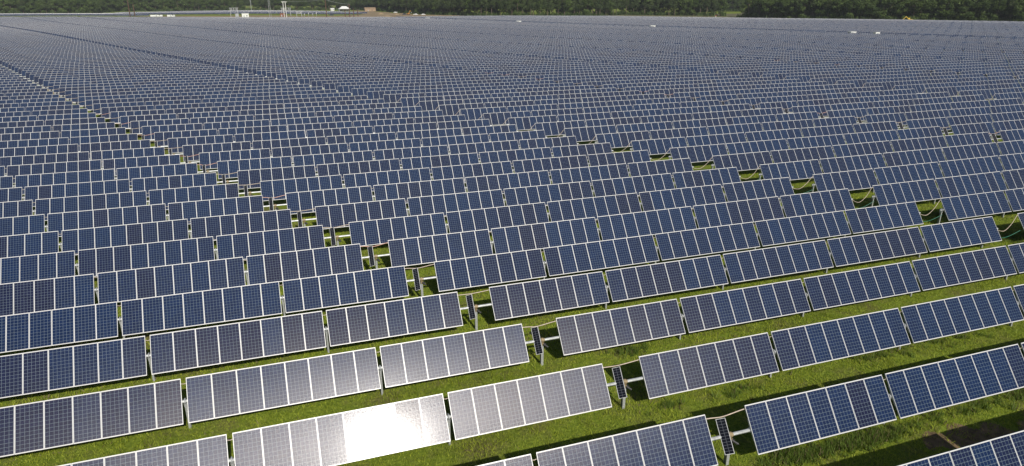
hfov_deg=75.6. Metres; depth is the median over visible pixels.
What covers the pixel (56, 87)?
solar tracker
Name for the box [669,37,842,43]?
solar tracker
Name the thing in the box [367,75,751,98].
solar tracker
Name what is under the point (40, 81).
solar tracker
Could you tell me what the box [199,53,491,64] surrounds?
solar tracker
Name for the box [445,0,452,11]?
pine tree
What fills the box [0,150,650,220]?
solar tracker
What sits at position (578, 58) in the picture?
solar tracker
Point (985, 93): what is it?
solar tracker
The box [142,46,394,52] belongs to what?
solar tracker
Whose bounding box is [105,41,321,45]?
solar tracker
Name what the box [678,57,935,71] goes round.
solar tracker
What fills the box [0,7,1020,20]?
underbrush
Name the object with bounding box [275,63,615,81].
solar tracker
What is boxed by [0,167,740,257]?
solar tracker
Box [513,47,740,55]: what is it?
solar tracker
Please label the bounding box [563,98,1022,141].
solar tracker
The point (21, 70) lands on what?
solar tracker
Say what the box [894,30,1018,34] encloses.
solar tracker
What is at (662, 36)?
solar tracker
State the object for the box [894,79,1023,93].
solar tracker
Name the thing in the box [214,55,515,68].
solar tracker
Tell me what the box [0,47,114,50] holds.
solar tracker
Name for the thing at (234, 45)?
solar tracker
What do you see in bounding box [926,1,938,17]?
leafy tree
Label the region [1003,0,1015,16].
pine tree
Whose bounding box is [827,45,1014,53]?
solar tracker
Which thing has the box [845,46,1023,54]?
solar tracker
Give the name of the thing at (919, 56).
solar tracker
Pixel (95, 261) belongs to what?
solar tracker
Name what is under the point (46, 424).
solar tracker
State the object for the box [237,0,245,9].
leafy tree
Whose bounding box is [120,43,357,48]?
solar tracker
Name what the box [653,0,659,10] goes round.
pine tree
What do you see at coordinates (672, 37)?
solar tracker
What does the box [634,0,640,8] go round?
pine tree
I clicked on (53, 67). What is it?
solar tracker
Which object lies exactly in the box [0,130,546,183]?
solar tracker
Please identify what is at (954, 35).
solar tracker
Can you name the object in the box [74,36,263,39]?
solar tracker
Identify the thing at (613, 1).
pine tree
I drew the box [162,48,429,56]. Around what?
solar tracker
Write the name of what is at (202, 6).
leafy tree
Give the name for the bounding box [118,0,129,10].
leafy tree
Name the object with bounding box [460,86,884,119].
solar tracker
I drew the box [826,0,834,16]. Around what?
pine tree
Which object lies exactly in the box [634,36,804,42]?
solar tracker
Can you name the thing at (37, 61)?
solar tracker
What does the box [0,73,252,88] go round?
solar tracker
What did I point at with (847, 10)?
leafy tree
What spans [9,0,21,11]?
leafy tree
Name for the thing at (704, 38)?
solar tracker
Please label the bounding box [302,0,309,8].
leafy tree
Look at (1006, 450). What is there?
solar tracker
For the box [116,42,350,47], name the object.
solar tracker
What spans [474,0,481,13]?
pine tree
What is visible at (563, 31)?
solar tracker
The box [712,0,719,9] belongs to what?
pine tree
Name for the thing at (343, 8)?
white tent
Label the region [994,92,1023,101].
solar tracker
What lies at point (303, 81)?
solar tracker
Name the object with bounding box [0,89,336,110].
solar tracker
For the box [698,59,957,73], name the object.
solar tracker
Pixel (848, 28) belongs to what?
solar tracker
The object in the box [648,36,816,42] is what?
solar tracker
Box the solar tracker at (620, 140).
[595,104,1023,147]
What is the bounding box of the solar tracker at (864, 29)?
[815,28,916,31]
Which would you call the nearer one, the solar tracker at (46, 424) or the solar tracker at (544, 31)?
the solar tracker at (46, 424)
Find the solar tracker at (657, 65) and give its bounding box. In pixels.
[642,55,894,67]
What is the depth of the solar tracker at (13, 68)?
163.22 m
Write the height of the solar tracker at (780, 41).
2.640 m
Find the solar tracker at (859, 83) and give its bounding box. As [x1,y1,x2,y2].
[837,71,1023,87]
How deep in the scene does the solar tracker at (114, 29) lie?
350.60 m
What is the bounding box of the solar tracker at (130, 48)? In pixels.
[128,44,371,50]
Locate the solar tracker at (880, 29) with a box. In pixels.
[826,28,944,31]
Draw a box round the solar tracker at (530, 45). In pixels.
[430,42,638,48]
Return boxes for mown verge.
[535,12,744,17]
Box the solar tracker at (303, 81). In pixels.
[298,66,649,86]
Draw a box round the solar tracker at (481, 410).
[59,284,1023,465]
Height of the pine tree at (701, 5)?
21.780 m
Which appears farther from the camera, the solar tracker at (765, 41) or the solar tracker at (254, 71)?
the solar tracker at (765, 41)
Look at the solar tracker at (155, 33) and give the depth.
313.42 m
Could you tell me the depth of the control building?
664.77 m
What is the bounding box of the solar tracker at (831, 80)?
[810,68,1023,84]
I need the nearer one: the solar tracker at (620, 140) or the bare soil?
the bare soil
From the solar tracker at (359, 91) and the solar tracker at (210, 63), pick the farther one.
the solar tracker at (210, 63)
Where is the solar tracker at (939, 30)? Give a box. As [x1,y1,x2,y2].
[870,29,993,33]
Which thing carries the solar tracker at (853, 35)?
on the ground at (748, 453)
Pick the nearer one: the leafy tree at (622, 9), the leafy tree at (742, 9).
the leafy tree at (742, 9)
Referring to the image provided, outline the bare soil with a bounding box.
[922,419,1023,450]
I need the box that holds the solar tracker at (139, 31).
[44,30,219,33]
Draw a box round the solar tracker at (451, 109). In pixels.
[439,83,854,115]
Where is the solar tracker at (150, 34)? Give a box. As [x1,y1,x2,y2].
[61,33,251,36]
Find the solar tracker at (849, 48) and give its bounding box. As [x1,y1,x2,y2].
[794,43,978,51]
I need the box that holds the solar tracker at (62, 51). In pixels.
[0,49,127,52]
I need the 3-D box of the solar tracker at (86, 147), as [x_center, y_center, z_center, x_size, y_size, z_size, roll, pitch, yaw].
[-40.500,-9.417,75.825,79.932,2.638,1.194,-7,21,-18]
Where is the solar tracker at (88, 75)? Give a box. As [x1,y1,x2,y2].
[0,69,234,83]
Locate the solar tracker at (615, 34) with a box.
[538,32,695,37]
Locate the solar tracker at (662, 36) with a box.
[585,34,746,39]
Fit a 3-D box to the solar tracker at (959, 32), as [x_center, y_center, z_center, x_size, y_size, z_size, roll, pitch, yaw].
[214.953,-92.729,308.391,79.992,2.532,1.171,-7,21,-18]
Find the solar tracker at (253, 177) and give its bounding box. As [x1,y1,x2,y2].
[0,142,612,206]
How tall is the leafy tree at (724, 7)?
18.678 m
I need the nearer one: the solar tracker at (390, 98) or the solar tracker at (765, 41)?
the solar tracker at (390, 98)
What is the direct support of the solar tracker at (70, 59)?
on the ground at (748, 453)
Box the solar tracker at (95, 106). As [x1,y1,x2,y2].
[0,92,351,115]
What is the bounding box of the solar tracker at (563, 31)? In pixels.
[484,30,624,34]
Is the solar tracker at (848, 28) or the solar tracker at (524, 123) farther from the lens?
the solar tracker at (848, 28)
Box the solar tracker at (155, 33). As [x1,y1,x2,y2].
[54,32,239,35]
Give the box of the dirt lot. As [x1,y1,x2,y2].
[128,11,459,16]
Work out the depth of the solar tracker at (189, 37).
282.26 m
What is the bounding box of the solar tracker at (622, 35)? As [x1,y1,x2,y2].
[549,32,705,37]
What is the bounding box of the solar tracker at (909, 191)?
[870,169,1023,206]
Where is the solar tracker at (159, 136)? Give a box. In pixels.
[0,115,465,150]
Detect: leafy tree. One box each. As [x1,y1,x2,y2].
[0,0,8,12]
[5,0,15,12]
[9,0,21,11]
[17,0,31,12]
[25,0,35,12]
[34,0,45,12]
[50,0,58,11]
[55,0,64,12]
[63,0,70,12]
[69,0,77,11]
[75,0,87,12]
[86,0,93,12]
[90,0,98,12]
[101,0,107,10]
[113,0,120,9]
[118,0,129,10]
[126,0,136,10]
[134,0,143,9]
[142,0,153,10]
[160,0,167,10]
[166,0,175,9]
[174,0,181,10]
[186,0,194,10]
[197,0,204,9]
[206,0,213,9]
[211,0,218,10]
[222,0,227,9]
[227,0,236,9]
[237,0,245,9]
[253,0,259,9]
[273,0,279,8]
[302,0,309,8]
[318,0,324,8]
[376,0,382,8]
[432,0,439,13]
[513,0,522,15]
[563,0,572,15]
[582,0,593,14]
[602,0,614,13]
[619,0,629,12]
[679,0,687,13]
[682,0,693,13]
[688,0,699,15]
[717,0,727,13]
[728,0,737,9]
[733,0,741,8]
[740,1,750,12]
[742,0,754,16]
[752,0,765,16]
[760,0,775,15]
[762,0,777,15]
[771,0,779,15]
[774,0,789,16]
[780,0,792,15]
[787,1,798,17]
[797,0,811,17]
[815,0,828,16]
[829,0,842,18]
[841,0,851,18]
[845,0,859,18]
[855,0,872,18]
[864,1,878,18]
[875,0,888,18]
[882,0,896,18]
[893,0,910,18]
[908,0,922,19]
[913,0,931,19]
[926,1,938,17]
[937,0,955,19]
[945,0,960,19]
[956,0,974,20]
[974,0,990,20]
[978,0,995,20]
[989,0,1007,20]
[1013,0,1023,20]
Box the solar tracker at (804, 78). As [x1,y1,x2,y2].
[786,65,1023,81]
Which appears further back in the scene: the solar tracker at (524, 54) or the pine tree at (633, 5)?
the pine tree at (633, 5)
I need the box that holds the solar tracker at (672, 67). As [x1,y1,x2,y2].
[660,56,915,69]
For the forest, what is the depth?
681.28 m
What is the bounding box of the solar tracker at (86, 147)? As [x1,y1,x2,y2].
[0,119,491,158]
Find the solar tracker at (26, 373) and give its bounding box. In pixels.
[0,216,1001,398]
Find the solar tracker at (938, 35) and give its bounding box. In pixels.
[932,32,1023,36]
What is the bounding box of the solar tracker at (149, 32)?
[50,31,231,34]
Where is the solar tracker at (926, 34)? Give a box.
[919,31,1023,36]
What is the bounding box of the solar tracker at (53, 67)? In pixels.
[0,62,194,73]
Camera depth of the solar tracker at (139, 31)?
332.19 m
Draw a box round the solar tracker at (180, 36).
[71,35,269,38]
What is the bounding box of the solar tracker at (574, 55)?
[537,49,770,57]
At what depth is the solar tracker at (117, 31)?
336.02 m
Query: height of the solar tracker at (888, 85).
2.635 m
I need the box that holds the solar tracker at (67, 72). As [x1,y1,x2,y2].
[0,66,217,79]
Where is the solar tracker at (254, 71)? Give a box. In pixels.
[247,59,569,74]
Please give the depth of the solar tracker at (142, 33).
312.29 m
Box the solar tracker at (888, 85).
[865,75,1023,89]
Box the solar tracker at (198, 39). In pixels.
[85,38,291,41]
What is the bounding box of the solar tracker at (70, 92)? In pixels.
[0,81,296,99]
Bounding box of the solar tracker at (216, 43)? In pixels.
[109,41,336,46]
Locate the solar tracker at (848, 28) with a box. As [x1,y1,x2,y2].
[795,27,911,30]
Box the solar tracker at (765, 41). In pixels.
[681,38,856,44]
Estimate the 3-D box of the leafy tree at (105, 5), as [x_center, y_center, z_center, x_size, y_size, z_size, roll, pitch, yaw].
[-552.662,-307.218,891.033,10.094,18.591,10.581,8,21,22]
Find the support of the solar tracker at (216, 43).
on the ground at (748, 453)
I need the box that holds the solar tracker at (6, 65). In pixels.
[3,58,174,68]
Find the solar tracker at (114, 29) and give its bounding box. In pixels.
[35,28,202,31]
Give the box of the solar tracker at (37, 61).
[2,57,168,67]
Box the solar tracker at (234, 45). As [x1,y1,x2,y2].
[124,44,341,48]
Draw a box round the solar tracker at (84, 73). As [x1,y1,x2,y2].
[0,68,225,81]
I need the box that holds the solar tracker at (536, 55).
[525,48,755,56]
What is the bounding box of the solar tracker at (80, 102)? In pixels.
[0,87,322,106]
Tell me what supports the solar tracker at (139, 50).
on the ground at (748, 453)
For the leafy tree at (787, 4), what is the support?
on the ground at (748, 453)
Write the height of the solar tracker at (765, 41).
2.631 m
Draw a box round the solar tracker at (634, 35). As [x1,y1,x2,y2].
[555,33,712,37]
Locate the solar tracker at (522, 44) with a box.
[420,41,627,48]
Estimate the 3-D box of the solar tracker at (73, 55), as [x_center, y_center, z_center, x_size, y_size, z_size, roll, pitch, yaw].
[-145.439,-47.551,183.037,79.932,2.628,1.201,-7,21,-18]
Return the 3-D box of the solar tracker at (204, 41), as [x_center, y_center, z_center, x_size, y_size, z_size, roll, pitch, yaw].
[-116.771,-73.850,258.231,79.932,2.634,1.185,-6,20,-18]
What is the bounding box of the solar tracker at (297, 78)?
[287,64,632,84]
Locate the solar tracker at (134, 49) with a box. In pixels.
[133,45,370,50]
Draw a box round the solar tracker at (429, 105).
[419,81,826,110]
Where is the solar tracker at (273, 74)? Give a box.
[265,62,599,78]
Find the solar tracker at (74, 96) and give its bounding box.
[0,84,308,103]
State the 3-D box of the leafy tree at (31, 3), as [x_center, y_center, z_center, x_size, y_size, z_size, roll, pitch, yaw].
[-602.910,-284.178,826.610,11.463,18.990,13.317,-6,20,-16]
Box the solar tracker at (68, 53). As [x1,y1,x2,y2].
[0,51,136,55]
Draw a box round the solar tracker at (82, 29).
[29,27,192,30]
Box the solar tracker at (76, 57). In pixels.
[0,55,157,60]
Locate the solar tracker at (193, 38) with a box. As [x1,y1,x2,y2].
[82,37,290,40]
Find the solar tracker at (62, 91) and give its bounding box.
[1,79,284,96]
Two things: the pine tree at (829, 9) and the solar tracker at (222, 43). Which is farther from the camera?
the pine tree at (829, 9)
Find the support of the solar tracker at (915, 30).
on the ground at (748, 453)
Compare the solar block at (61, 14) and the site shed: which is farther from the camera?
the site shed
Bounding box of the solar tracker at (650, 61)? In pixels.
[609,53,855,64]
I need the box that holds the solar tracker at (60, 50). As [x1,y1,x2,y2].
[0,48,122,52]
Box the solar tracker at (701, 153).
[668,119,1023,162]
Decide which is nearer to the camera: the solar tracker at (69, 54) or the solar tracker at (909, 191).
the solar tracker at (909, 191)
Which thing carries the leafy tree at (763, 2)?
on the ground at (748, 453)
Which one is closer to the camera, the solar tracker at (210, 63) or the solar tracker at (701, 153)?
the solar tracker at (701, 153)
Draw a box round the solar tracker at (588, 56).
[551,49,786,59]
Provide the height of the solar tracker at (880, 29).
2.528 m
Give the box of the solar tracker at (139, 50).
[137,45,386,51]
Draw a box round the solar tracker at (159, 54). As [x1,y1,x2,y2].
[157,48,420,55]
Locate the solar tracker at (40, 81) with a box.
[0,71,243,86]
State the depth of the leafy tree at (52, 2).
831.87 m
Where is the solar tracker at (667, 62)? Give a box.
[625,54,874,66]
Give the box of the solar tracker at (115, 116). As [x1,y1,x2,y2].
[0,99,383,125]
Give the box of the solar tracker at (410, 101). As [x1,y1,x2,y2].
[400,79,800,106]
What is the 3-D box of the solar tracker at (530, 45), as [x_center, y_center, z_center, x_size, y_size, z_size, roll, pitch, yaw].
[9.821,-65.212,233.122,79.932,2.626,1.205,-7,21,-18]
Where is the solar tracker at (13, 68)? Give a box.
[0,60,187,72]
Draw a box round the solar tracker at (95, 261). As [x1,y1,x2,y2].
[0,177,793,283]
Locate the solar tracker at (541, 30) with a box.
[463,29,605,32]
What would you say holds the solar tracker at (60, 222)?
on the ground at (748, 453)
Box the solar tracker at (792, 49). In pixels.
[778,42,961,50]
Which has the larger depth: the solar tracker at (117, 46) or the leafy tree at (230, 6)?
the leafy tree at (230, 6)
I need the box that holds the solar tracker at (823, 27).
[766,26,883,29]
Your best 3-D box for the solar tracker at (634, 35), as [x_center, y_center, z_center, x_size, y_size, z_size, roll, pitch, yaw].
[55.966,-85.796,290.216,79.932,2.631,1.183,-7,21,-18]
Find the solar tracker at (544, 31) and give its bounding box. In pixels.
[477,29,625,33]
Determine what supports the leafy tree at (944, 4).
on the ground at (748, 453)
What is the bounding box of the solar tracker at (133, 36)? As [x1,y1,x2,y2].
[69,35,240,38]
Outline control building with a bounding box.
[241,13,248,16]
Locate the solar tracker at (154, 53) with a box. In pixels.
[152,47,411,54]
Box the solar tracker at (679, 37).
[603,35,763,40]
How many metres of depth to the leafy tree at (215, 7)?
991.96 m
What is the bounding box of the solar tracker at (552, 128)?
[533,95,984,135]
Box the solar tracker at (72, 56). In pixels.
[0,54,151,58]
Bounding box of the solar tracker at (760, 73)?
[739,61,1004,77]
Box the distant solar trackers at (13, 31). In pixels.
[0,15,1023,228]
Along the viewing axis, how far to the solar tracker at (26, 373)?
35.52 m
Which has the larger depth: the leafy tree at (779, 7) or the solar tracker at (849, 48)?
the leafy tree at (779, 7)
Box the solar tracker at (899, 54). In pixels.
[882,49,1023,56]
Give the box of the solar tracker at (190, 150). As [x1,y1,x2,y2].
[0,124,517,173]
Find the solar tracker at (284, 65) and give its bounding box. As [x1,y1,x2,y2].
[230,57,541,70]
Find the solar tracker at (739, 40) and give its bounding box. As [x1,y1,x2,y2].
[657,37,829,43]
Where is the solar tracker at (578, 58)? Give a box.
[564,50,802,60]
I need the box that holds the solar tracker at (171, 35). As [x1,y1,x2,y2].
[66,34,260,37]
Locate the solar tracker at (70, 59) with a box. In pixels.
[0,56,162,65]
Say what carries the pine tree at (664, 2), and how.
on the ground at (748, 453)
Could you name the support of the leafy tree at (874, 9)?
on the ground at (748, 453)
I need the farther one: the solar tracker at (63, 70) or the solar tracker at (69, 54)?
the solar tracker at (69, 54)
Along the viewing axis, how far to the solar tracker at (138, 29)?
355.13 m
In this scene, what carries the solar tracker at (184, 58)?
on the ground at (748, 453)
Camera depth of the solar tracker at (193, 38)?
275.07 m
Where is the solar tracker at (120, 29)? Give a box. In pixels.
[31,28,185,30]
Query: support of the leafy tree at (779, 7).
on the ground at (748, 453)
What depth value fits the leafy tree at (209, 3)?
984.83 m
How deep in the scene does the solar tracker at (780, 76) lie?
148.43 m
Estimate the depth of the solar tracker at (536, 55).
199.57 m
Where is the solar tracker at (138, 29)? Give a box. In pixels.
[33,28,196,31]
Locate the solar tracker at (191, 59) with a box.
[186,51,469,61]
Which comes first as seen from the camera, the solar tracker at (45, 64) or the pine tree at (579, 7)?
the solar tracker at (45, 64)
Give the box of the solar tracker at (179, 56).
[174,50,449,58]
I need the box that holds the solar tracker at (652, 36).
[574,33,735,38]
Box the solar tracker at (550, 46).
[448,43,661,50]
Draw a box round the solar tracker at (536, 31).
[472,29,617,33]
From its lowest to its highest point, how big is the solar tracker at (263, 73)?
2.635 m
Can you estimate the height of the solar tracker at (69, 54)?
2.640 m
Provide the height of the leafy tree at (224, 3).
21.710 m
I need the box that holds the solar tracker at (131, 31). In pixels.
[46,31,197,33]
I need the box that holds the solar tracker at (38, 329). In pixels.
[0,201,922,352]
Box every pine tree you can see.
[435,0,440,10]
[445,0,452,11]
[460,0,465,11]
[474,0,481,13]
[483,0,488,15]
[488,0,494,12]
[506,0,516,9]
[519,0,527,12]
[526,0,533,15]
[531,0,536,9]
[542,0,552,15]
[546,0,555,9]
[556,0,562,10]
[562,0,570,15]
[575,0,582,13]
[588,0,595,12]
[610,0,616,14]
[621,0,628,11]
[629,0,636,10]
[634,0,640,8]
[641,0,649,14]
[647,0,654,9]
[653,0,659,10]
[661,0,667,12]
[665,0,672,14]
[671,0,678,14]
[697,0,704,12]
[703,0,711,13]
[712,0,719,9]
[794,0,801,16]
[808,0,817,13]
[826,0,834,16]
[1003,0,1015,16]
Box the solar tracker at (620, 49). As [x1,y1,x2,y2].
[489,46,712,53]
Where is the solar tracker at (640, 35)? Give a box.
[568,33,725,38]
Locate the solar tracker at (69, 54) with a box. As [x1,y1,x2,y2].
[0,52,141,56]
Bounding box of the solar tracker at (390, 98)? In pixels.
[383,77,775,102]
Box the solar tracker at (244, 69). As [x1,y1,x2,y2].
[238,58,555,72]
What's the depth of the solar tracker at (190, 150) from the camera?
74.40 m
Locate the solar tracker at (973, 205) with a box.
[937,188,1023,223]
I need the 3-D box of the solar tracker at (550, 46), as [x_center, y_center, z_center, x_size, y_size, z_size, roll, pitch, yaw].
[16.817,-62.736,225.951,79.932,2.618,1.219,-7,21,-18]
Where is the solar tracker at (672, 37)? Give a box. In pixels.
[593,34,757,39]
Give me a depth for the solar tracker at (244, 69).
163.16 m
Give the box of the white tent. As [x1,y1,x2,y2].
[338,6,348,10]
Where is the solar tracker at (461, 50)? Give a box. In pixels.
[458,44,674,51]
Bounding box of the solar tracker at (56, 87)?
[0,77,273,93]
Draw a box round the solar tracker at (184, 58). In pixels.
[180,51,459,60]
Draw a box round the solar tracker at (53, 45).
[0,45,101,47]
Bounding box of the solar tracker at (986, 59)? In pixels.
[964,56,1023,62]
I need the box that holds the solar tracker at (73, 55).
[0,53,146,57]
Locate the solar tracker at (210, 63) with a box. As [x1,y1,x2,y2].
[207,54,503,65]
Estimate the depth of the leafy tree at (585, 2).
673.07 m
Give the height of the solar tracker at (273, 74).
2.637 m
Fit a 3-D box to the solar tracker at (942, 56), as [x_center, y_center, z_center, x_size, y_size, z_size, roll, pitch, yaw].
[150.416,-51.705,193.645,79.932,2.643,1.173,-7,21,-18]
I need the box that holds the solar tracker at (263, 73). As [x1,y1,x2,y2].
[255,60,583,76]
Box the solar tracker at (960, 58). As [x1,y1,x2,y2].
[943,54,1023,62]
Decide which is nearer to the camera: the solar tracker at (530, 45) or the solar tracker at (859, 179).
the solar tracker at (859, 179)
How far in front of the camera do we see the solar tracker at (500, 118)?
101.86 m
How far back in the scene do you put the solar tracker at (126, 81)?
130.35 m
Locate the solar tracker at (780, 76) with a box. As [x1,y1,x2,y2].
[762,63,1023,79]
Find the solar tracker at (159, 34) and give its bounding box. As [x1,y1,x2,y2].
[59,33,244,36]
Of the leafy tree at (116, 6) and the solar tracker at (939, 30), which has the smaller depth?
the solar tracker at (939, 30)
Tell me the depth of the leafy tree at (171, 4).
952.92 m
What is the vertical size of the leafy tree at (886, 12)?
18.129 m
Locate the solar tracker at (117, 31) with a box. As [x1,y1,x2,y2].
[42,30,205,33]
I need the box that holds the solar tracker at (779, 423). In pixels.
[478,342,1023,465]
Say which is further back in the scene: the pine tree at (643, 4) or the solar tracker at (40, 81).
the pine tree at (643, 4)
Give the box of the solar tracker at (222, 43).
[112,42,340,48]
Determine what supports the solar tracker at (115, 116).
on the ground at (748, 453)
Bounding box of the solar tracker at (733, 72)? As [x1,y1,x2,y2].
[718,60,980,75]
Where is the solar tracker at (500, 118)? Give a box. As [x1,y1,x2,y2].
[483,89,917,124]
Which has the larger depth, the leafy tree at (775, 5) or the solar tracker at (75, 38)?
the leafy tree at (775, 5)
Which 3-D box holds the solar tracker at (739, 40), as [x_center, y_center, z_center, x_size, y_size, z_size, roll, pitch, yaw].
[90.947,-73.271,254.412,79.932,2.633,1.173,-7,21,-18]
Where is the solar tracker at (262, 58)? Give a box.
[193,52,480,62]
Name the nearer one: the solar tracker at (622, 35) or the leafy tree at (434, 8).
the solar tracker at (622, 35)
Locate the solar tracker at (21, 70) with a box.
[0,63,201,75]
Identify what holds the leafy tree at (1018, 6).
on the ground at (748, 453)
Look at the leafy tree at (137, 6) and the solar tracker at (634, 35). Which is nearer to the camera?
the solar tracker at (634, 35)
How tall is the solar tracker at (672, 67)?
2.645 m
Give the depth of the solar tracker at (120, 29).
362.20 m
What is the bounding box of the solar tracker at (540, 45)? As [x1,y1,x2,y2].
[438,42,650,49]
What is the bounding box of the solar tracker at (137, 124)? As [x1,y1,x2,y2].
[0,106,421,137]
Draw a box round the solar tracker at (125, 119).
[0,102,402,130]
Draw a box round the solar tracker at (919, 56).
[901,50,1023,57]
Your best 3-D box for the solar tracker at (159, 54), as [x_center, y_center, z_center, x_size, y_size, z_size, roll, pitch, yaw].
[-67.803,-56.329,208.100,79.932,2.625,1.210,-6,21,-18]
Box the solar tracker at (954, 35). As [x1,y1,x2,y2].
[945,33,1023,37]
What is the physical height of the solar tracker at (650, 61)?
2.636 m
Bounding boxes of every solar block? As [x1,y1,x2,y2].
[0,13,148,15]
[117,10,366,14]
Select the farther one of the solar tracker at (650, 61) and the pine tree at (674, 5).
the pine tree at (674, 5)
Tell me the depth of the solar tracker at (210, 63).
177.06 m
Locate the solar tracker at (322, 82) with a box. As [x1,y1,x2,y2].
[310,68,668,88]
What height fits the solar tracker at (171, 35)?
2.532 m
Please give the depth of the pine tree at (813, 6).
548.49 m
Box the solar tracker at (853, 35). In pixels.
[810,34,897,36]
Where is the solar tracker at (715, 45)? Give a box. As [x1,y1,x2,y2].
[707,39,884,46]
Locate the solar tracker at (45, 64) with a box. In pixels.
[2,59,181,70]
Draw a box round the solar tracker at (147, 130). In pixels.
[0,110,442,143]
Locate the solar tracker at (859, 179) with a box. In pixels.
[811,153,1023,191]
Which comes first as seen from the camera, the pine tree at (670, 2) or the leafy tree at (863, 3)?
the leafy tree at (863, 3)
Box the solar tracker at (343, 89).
[337,71,708,92]
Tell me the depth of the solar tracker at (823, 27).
354.85 m
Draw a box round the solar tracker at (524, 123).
[507,92,948,129]
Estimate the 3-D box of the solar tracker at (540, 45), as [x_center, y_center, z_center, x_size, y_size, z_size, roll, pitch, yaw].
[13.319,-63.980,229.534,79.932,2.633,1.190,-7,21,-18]
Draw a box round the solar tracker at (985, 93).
[959,87,1023,100]
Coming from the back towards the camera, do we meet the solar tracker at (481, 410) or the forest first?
the forest
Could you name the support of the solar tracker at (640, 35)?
on the ground at (748, 453)
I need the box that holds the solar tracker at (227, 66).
[222,56,528,69]
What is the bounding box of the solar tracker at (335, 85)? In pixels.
[323,69,687,91]
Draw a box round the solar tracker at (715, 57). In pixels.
[593,52,837,63]
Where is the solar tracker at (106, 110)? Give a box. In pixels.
[0,95,366,119]
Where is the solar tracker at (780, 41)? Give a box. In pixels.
[694,39,870,45]
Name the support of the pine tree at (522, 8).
on the ground at (748, 453)
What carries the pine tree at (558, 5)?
on the ground at (748, 453)
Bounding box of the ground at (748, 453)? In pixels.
[0,1,1023,465]
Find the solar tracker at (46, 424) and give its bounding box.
[0,243,1023,456]
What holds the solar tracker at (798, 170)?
on the ground at (748, 453)
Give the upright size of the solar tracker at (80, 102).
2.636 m
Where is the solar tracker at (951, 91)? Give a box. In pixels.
[926,83,1023,95]
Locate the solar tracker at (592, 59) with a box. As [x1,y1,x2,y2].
[579,51,819,61]
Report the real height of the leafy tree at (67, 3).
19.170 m
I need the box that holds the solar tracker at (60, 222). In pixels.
[0,158,693,236]
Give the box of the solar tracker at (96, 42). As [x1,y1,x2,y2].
[95,39,312,43]
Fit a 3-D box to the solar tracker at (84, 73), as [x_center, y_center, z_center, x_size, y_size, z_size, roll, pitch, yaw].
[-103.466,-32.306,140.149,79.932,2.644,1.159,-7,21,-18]
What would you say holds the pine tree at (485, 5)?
on the ground at (748, 453)
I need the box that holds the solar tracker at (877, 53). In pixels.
[863,47,1023,55]
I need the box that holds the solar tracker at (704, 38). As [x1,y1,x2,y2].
[624,35,791,41]
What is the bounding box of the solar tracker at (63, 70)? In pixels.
[0,65,209,77]
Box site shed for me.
[364,7,375,10]
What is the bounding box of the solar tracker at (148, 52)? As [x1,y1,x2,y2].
[147,46,403,53]
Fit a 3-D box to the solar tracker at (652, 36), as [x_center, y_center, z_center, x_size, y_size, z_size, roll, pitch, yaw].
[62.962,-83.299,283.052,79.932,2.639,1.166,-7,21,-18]
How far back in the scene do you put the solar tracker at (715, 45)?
238.77 m
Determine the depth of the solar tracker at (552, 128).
94.50 m
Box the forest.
[1,0,1023,20]
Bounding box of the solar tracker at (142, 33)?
[57,33,192,35]
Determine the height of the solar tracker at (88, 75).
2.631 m
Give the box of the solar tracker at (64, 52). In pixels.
[0,50,131,54]
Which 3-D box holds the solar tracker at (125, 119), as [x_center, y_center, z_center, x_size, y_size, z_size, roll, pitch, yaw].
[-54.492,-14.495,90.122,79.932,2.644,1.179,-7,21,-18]
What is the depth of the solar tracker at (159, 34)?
308.62 m
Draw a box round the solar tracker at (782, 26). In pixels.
[730,25,841,28]
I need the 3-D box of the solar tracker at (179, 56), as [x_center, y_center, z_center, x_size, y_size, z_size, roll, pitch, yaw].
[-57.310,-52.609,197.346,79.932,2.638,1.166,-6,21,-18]
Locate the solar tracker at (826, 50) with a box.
[810,44,996,52]
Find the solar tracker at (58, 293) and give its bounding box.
[0,188,854,315]
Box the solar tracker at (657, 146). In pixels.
[630,111,1023,154]
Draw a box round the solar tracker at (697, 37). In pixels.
[613,35,780,41]
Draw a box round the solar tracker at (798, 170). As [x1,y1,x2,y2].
[758,140,1023,179]
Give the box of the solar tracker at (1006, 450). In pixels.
[898,430,1023,465]
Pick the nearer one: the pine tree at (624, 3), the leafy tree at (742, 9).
the leafy tree at (742, 9)
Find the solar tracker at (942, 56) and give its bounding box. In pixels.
[921,52,1023,61]
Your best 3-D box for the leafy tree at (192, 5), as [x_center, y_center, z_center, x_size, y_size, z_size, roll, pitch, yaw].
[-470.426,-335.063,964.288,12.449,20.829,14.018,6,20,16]
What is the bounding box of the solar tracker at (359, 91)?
[351,73,729,97]
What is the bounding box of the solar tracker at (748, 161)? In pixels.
[711,129,1023,170]
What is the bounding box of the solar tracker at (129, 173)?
[0,136,578,194]
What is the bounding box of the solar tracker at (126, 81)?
[0,75,263,91]
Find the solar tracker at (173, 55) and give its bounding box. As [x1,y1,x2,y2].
[168,49,439,57]
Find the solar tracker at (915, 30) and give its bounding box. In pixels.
[859,29,981,32]
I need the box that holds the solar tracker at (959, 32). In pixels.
[907,31,1017,34]
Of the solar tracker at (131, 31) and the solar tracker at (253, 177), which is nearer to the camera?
the solar tracker at (253, 177)
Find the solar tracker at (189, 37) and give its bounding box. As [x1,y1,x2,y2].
[77,36,279,39]
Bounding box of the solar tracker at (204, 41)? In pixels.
[98,40,306,44]

